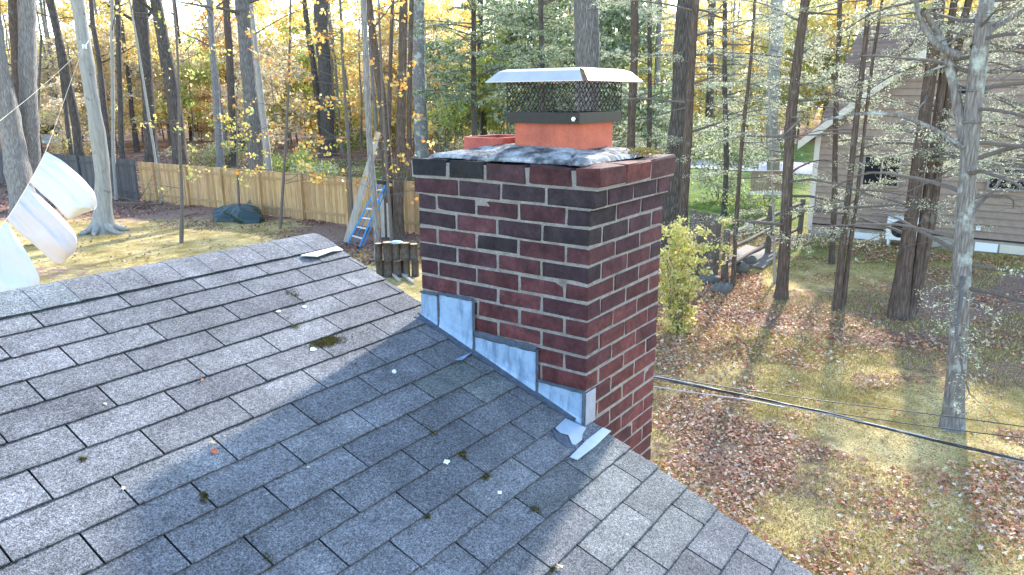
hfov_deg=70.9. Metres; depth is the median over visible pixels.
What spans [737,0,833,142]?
understory tree
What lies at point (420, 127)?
tree
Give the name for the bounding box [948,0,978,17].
understory tree
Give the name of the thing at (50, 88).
bare tree
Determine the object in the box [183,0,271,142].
understory tree
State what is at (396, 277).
timber
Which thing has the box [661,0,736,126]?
understory tree
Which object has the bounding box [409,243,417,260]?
log
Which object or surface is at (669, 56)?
understory tree
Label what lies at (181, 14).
sky
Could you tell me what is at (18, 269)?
hanging cloth
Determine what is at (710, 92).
tree
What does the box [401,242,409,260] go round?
log
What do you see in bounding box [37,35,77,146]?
sapling
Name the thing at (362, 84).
understory tree
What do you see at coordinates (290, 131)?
understory tree
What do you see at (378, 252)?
log
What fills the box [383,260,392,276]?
log
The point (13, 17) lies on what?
tree
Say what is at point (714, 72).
understory tree
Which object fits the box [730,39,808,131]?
understory tree
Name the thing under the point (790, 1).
understory tree
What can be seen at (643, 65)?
understory tree
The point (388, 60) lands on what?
understory tree
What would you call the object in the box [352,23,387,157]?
bare tree
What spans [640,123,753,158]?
shrub
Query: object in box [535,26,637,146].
understory tree
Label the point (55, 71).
understory tree
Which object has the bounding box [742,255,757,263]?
rock
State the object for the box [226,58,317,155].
understory tree
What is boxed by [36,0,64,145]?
bare tree
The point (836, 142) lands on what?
hemlock tree
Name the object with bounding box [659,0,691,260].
tree
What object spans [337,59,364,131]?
understory tree
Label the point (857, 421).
service cable
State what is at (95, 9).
bare tree
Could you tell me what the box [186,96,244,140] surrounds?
house
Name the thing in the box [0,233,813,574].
house
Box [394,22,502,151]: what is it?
understory tree
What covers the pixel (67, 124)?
tree
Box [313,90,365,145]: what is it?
understory tree
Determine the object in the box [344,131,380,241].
plank
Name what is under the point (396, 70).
understory tree
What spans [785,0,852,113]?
understory tree
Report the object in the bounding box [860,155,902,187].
window
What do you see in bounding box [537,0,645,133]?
understory tree
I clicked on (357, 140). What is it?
shrub
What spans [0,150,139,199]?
board fence
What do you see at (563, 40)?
understory tree
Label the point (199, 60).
understory tree
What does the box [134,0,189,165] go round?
tree
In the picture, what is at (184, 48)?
understory tree
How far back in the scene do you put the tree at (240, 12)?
28.56 m
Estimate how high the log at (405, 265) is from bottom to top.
0.440 m
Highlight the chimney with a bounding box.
[411,67,675,459]
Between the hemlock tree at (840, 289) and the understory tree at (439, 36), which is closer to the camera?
the hemlock tree at (840, 289)
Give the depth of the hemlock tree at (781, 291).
15.89 m
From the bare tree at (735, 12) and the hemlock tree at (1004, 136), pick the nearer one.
the hemlock tree at (1004, 136)
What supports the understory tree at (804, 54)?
on the ground at (100, 249)
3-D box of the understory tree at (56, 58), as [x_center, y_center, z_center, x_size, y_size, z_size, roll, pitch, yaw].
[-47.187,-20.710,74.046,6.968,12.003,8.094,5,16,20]
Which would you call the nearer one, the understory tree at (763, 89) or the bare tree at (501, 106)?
the bare tree at (501, 106)
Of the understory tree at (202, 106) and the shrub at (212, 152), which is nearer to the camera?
the shrub at (212, 152)
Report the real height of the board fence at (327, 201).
1.920 m
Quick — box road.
[691,159,812,174]
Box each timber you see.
[383,259,414,283]
[392,273,400,281]
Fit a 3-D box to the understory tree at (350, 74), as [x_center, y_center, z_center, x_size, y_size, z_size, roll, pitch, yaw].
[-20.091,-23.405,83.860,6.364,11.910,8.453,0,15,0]
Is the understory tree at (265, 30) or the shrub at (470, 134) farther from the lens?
the understory tree at (265, 30)
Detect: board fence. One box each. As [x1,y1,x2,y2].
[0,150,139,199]
[137,162,419,232]
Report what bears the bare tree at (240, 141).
on the ground at (100, 249)
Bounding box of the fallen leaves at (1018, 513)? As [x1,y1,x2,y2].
[651,335,1023,574]
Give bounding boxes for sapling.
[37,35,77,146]
[95,0,235,242]
[105,0,223,202]
[202,96,258,203]
[220,0,360,228]
[245,0,354,234]
[328,0,436,240]
[360,0,380,261]
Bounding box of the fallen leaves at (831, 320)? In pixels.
[655,253,1023,363]
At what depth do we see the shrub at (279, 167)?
46.14 m
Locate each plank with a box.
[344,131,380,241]
[349,155,375,238]
[380,199,384,236]
[386,203,389,236]
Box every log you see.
[375,243,382,260]
[376,260,383,276]
[383,241,391,260]
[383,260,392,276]
[392,244,400,259]
[392,260,401,276]
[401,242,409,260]
[401,260,409,276]
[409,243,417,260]
[411,261,418,276]
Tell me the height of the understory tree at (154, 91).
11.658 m
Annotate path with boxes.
[729,245,778,269]
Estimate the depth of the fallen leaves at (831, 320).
14.71 m
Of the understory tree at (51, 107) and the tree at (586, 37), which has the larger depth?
the understory tree at (51, 107)
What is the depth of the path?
21.09 m
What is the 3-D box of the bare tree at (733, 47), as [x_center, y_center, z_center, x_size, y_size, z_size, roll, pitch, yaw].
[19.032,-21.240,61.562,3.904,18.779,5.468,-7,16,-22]
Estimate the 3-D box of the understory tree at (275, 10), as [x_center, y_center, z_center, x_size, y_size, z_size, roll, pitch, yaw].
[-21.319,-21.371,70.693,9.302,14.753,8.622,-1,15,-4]
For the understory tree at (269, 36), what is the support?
on the ground at (100, 249)
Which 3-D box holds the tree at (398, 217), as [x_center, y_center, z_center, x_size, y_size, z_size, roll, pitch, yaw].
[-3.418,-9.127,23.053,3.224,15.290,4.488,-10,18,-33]
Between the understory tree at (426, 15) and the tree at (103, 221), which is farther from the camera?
the understory tree at (426, 15)
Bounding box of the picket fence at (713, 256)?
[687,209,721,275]
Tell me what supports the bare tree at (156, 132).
on the ground at (100, 249)
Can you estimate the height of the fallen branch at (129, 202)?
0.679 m
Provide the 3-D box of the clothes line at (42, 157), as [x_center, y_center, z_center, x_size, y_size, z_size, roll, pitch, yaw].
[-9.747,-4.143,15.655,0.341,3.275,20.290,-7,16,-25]
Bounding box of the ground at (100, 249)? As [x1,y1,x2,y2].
[0,109,1023,574]
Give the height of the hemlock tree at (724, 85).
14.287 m
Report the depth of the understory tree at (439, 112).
61.37 m
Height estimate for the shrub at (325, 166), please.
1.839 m
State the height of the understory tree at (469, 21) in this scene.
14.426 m
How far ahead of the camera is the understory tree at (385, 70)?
63.44 m
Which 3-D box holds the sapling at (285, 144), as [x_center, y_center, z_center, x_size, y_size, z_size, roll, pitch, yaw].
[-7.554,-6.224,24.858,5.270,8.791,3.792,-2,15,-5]
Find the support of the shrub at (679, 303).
on the ground at (100, 249)
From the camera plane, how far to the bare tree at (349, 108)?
66.79 m
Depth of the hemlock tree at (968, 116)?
9.43 m
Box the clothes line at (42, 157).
[0,49,83,226]
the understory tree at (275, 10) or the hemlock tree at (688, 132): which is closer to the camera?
the hemlock tree at (688, 132)
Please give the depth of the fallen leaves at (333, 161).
51.80 m
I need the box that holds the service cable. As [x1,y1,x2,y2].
[653,375,1023,462]
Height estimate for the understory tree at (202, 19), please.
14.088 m
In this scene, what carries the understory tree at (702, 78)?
on the ground at (100, 249)
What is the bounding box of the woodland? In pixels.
[3,0,960,130]
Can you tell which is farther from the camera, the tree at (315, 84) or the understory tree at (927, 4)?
the understory tree at (927, 4)
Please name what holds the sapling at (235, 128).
on the ground at (100, 249)
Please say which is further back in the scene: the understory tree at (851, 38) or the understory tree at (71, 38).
the understory tree at (851, 38)
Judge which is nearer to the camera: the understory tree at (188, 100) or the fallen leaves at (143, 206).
the fallen leaves at (143, 206)
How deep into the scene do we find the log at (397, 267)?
19.10 m
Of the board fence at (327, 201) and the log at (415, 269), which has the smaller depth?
the log at (415, 269)
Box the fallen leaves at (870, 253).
[663,225,1023,263]
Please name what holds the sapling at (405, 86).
on the ground at (100, 249)
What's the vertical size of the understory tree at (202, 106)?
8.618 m
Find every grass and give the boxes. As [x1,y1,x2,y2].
[649,343,1023,574]
[656,236,1023,364]
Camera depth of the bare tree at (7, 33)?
71.43 m
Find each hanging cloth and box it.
[0,221,39,291]
[7,185,76,263]
[30,152,96,218]
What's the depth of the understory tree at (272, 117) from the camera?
62.88 m
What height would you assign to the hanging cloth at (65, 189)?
1.026 m
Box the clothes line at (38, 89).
[0,51,79,120]
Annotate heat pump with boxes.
[885,216,918,245]
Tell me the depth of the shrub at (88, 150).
55.97 m
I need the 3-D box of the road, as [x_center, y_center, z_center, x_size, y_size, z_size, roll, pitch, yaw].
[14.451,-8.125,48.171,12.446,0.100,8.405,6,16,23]
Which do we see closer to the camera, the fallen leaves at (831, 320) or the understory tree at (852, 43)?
the fallen leaves at (831, 320)
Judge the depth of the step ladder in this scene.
22.92 m
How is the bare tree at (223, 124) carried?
on the ground at (100, 249)
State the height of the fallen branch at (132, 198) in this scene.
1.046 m
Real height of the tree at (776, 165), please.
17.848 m
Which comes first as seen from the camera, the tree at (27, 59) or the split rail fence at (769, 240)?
the split rail fence at (769, 240)
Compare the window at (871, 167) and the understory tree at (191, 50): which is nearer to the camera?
the window at (871, 167)
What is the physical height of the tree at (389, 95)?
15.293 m
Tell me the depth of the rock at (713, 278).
18.12 m
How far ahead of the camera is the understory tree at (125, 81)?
75.98 m
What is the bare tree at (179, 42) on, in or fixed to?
on the ground at (100, 249)
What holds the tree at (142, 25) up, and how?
on the ground at (100, 249)
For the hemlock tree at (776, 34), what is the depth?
17.44 m
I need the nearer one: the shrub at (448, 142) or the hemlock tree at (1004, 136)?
the hemlock tree at (1004, 136)
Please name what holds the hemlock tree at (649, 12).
on the ground at (100, 249)
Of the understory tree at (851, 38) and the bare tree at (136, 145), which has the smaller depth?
the bare tree at (136, 145)
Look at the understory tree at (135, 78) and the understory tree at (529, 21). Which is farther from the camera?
the understory tree at (135, 78)
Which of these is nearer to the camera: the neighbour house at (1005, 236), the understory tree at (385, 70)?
the neighbour house at (1005, 236)
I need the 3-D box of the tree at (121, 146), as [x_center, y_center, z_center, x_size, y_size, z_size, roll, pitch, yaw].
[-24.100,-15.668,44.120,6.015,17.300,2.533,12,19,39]
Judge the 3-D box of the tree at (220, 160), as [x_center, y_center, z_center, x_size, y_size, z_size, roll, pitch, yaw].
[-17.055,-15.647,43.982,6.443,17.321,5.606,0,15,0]
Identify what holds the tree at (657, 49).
on the ground at (100, 249)
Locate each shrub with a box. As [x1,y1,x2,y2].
[46,131,115,155]
[158,134,247,166]
[264,139,323,171]
[287,155,343,175]
[308,123,379,151]
[349,119,412,148]
[405,111,463,151]
[443,118,513,148]
[612,124,666,154]
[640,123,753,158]
[657,88,784,202]
[658,215,735,336]
[691,102,802,165]
[717,190,808,231]
[718,182,781,223]
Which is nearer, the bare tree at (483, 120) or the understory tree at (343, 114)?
the bare tree at (483, 120)
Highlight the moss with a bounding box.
[78,288,556,574]
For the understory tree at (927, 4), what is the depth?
70.75 m
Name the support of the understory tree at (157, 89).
on the ground at (100, 249)
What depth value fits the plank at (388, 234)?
23.80 m
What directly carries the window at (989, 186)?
in the neighbour house at (1005, 236)
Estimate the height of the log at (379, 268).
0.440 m
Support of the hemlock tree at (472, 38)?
on the ground at (100, 249)
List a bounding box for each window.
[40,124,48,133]
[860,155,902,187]
[959,83,965,95]
[986,167,1023,191]
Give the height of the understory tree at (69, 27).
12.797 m
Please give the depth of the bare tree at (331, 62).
60.36 m
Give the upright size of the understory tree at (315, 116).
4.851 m
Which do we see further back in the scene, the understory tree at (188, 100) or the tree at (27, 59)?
the understory tree at (188, 100)
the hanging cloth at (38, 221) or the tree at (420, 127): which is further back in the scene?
the tree at (420, 127)
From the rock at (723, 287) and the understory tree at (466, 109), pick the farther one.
the understory tree at (466, 109)
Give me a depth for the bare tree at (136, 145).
63.18 m
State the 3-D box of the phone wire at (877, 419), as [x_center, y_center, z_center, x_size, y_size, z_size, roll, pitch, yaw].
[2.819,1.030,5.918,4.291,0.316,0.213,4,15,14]
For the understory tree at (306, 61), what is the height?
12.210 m
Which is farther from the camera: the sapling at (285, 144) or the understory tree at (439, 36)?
the understory tree at (439, 36)
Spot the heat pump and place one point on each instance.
(897, 235)
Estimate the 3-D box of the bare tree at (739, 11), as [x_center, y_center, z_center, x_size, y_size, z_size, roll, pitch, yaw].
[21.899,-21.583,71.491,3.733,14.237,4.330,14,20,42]
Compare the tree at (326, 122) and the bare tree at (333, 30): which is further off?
the bare tree at (333, 30)
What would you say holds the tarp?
on the ground at (100, 249)
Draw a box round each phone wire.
[653,386,785,407]
[654,379,1023,438]
[655,375,1023,426]
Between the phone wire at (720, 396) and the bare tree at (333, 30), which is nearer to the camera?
the phone wire at (720, 396)
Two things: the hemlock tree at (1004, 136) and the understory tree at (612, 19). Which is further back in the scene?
the understory tree at (612, 19)
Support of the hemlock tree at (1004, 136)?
on the ground at (100, 249)
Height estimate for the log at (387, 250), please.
0.484 m
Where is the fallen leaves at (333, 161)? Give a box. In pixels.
[0,154,430,200]
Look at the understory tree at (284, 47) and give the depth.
58.58 m
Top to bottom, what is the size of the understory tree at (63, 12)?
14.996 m
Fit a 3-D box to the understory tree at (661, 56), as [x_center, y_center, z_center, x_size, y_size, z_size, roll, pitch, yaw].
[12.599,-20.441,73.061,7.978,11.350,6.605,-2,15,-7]
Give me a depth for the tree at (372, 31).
23.42 m
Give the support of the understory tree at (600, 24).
on the ground at (100, 249)
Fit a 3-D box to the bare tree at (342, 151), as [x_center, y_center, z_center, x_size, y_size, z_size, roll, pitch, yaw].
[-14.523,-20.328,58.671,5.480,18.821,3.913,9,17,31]
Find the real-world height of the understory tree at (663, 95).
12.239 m
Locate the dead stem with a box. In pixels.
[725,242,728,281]
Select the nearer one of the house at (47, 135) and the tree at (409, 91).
the tree at (409, 91)
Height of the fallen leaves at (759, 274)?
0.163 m
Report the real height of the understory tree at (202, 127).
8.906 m
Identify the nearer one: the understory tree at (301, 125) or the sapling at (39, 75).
the sapling at (39, 75)
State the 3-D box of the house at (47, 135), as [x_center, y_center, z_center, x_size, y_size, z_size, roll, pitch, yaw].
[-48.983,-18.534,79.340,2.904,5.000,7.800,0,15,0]
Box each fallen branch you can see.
[112,191,177,205]
[114,193,165,204]
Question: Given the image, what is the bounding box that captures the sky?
[1,0,970,109]
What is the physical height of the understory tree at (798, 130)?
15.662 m
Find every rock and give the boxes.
[697,273,719,283]
[710,282,732,292]
[736,262,749,273]
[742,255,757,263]
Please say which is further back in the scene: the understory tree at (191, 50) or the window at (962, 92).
the understory tree at (191, 50)
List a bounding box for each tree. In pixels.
[0,0,55,139]
[0,0,84,155]
[0,10,35,213]
[2,2,55,152]
[2,13,10,54]
[8,0,18,103]
[8,23,136,145]
[12,0,128,199]
[17,0,45,200]
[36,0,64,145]
[36,0,66,153]
[36,0,74,70]
[37,43,86,121]
[37,75,89,153]
[38,27,81,127]
[45,50,129,131]
[47,19,91,116]
[51,0,164,135]
[52,0,175,152]
[54,0,104,154]
[68,19,180,133]
[70,0,128,235]
[85,0,135,157]
[94,0,117,148]
[96,0,179,162]
[99,0,125,158]
[100,0,184,129]
[102,1,156,152]
[109,23,169,141]
[116,43,198,135]
[123,44,181,140]
[125,25,159,162]
[129,17,206,132]
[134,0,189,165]
[150,41,227,146]
[156,52,179,146]
[158,35,201,109]
[159,62,226,142]
[164,1,196,140]
[173,0,231,167]
[174,0,265,204]
[179,0,228,163]
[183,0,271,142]
[183,30,237,93]
[184,64,222,141]
[191,4,293,94]
[196,19,272,106]
[200,6,306,139]
[201,3,258,150]
[218,54,292,125]
[223,0,238,166]
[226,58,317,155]
[234,19,343,144]
[235,36,313,145]
[251,0,310,171]
[254,0,337,143]
[266,106,283,141]
[268,14,356,147]
[273,2,356,139]
[275,36,307,135]
[295,0,320,139]
[303,19,362,133]
[306,96,345,133]
[312,10,350,152]
[313,0,338,157]
[313,0,428,152]
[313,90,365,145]
[328,2,355,153]
[332,3,338,133]
[337,57,362,118]
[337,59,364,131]
[338,2,352,147]
[347,49,388,129]
[347,74,396,115]
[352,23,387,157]
[357,0,393,140]
[362,20,440,149]
[367,0,407,239]
[367,0,437,239]
[370,0,459,128]
[370,49,394,141]
[374,0,471,152]
[376,6,476,151]
[383,48,438,107]
[386,0,429,158]
[391,112,412,139]
[394,0,534,135]
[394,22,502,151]
[407,0,413,180]
[425,0,476,144]
[426,27,531,135]
[426,58,479,150]
[427,4,488,56]
[443,0,489,134]
[443,19,554,133]
[454,0,531,133]
[469,0,599,133]
[475,0,613,110]
[476,0,509,127]
[481,0,573,134]
[486,0,504,133]
[506,0,638,119]
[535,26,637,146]
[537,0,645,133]
[567,0,670,146]
[573,0,599,110]
[580,0,790,267]
[598,0,716,148]
[598,16,652,147]
[600,0,671,145]
[617,27,672,127]
[617,31,673,104]
[627,0,638,148]
[638,12,706,127]
[644,0,814,215]
[654,0,672,153]
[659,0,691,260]
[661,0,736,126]
[661,0,829,286]
[663,0,954,300]
[664,14,743,140]
[669,39,721,111]
[670,33,752,114]
[693,44,758,146]
[694,36,761,128]
[701,16,813,110]
[704,0,731,152]
[704,0,838,282]
[714,0,803,137]
[717,1,750,63]
[719,0,747,146]
[720,0,950,310]
[720,17,785,133]
[729,1,746,113]
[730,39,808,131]
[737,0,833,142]
[748,0,988,264]
[751,5,843,128]
[755,0,840,134]
[763,0,783,197]
[779,0,907,127]
[781,0,879,125]
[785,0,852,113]
[792,0,1023,320]
[801,0,1023,432]
[820,4,931,112]
[830,0,1023,210]
[833,6,874,56]
[843,0,978,24]
[885,0,959,19]
[945,2,973,18]
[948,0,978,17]
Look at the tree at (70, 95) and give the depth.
36.31 m
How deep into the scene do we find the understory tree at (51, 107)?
53.84 m
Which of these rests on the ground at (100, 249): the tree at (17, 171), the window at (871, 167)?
the tree at (17, 171)
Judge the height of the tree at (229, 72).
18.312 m
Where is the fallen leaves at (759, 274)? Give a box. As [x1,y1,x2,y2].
[652,270,763,411]
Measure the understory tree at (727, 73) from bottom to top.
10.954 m
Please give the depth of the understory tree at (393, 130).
64.28 m
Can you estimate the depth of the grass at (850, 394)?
9.86 m
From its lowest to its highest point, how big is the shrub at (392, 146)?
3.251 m
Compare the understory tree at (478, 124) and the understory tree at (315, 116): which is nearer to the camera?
the understory tree at (478, 124)
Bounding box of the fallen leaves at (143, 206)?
[0,163,421,265]
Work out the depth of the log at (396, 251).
19.05 m
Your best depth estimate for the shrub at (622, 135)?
49.96 m
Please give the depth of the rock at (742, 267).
19.25 m
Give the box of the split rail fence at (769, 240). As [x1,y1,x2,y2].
[720,199,805,280]
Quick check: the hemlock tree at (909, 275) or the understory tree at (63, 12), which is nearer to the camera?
the hemlock tree at (909, 275)
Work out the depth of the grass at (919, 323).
15.36 m
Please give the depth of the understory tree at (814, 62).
77.12 m
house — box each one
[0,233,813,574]
[40,98,89,143]
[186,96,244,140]
[797,1,1023,255]
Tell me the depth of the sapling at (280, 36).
23.98 m
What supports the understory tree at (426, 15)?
on the ground at (100, 249)
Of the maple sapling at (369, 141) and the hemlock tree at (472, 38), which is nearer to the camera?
the maple sapling at (369, 141)
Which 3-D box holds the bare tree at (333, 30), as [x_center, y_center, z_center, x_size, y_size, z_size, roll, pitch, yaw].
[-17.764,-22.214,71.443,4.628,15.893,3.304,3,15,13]
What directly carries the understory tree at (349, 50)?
on the ground at (100, 249)
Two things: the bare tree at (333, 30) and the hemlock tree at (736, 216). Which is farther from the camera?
the bare tree at (333, 30)
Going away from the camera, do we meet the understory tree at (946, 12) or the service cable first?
the service cable
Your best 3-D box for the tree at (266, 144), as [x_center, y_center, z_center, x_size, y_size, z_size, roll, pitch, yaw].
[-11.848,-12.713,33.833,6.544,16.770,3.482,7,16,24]
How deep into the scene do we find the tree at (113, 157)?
32.77 m
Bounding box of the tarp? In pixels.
[212,203,264,223]
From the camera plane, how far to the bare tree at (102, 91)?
53.94 m
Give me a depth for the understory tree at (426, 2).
63.86 m
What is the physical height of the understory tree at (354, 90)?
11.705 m
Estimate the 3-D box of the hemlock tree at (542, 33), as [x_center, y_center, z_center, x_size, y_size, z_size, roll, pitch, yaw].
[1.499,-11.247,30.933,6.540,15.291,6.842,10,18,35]
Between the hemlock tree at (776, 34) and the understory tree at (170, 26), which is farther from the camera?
the understory tree at (170, 26)
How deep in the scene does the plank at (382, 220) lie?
23.79 m
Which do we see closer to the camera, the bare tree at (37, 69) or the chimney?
the chimney
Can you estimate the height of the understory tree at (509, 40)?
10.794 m
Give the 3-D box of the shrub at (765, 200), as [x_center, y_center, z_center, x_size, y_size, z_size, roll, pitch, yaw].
[9.186,-3.127,27.098,2.342,1.857,3.495,1,15,3]
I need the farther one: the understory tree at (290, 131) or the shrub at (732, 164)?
the understory tree at (290, 131)
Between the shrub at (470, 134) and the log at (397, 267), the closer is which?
the log at (397, 267)
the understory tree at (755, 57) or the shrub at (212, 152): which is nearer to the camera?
the shrub at (212, 152)
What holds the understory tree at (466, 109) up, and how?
on the ground at (100, 249)
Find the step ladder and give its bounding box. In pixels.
[346,180,386,248]
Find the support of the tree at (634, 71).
on the ground at (100, 249)
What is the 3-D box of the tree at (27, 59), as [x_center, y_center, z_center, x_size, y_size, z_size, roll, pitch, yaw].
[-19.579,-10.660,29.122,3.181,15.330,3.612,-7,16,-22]
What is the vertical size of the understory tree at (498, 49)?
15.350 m
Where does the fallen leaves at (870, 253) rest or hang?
on the ground at (100, 249)
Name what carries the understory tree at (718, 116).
on the ground at (100, 249)
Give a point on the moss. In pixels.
(328, 340)
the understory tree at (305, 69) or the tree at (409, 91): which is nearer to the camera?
the tree at (409, 91)
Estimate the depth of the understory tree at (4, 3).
62.18 m
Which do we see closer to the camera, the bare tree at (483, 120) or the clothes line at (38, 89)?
the clothes line at (38, 89)
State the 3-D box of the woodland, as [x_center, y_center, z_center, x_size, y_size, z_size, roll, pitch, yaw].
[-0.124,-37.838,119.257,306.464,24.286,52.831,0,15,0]
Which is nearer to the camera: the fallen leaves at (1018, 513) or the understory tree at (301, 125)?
the fallen leaves at (1018, 513)
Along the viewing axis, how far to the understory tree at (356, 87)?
71.13 m
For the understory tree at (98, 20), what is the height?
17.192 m
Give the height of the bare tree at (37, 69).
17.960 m
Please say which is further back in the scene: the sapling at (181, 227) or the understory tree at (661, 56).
the understory tree at (661, 56)
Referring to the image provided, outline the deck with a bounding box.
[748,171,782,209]
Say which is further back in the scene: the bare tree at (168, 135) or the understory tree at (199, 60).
the understory tree at (199, 60)
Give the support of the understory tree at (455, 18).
on the ground at (100, 249)
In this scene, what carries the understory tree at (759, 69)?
on the ground at (100, 249)
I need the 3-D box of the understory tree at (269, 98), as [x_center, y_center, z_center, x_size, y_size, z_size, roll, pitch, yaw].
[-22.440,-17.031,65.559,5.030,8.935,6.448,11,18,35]
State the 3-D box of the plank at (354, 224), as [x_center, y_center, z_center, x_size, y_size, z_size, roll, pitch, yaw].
[-4.916,-2.978,23.621,1.054,2.748,0.065,-5,16,-18]
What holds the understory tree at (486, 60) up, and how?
on the ground at (100, 249)
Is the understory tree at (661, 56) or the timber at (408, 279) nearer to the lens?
the timber at (408, 279)
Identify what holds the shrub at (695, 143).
on the ground at (100, 249)
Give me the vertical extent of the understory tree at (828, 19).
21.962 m
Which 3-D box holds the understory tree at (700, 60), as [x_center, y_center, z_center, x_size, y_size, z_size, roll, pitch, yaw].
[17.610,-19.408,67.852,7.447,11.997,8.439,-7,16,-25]
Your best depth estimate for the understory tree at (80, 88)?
65.85 m
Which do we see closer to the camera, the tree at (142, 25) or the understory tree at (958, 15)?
the tree at (142, 25)
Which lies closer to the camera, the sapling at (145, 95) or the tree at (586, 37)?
the tree at (586, 37)
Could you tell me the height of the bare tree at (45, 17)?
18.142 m
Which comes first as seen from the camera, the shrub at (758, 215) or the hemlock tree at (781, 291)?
the hemlock tree at (781, 291)
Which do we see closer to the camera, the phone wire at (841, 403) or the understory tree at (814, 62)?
the phone wire at (841, 403)
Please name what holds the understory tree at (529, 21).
on the ground at (100, 249)
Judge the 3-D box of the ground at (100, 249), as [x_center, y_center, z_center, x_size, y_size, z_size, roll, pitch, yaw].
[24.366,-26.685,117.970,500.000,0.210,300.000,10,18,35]

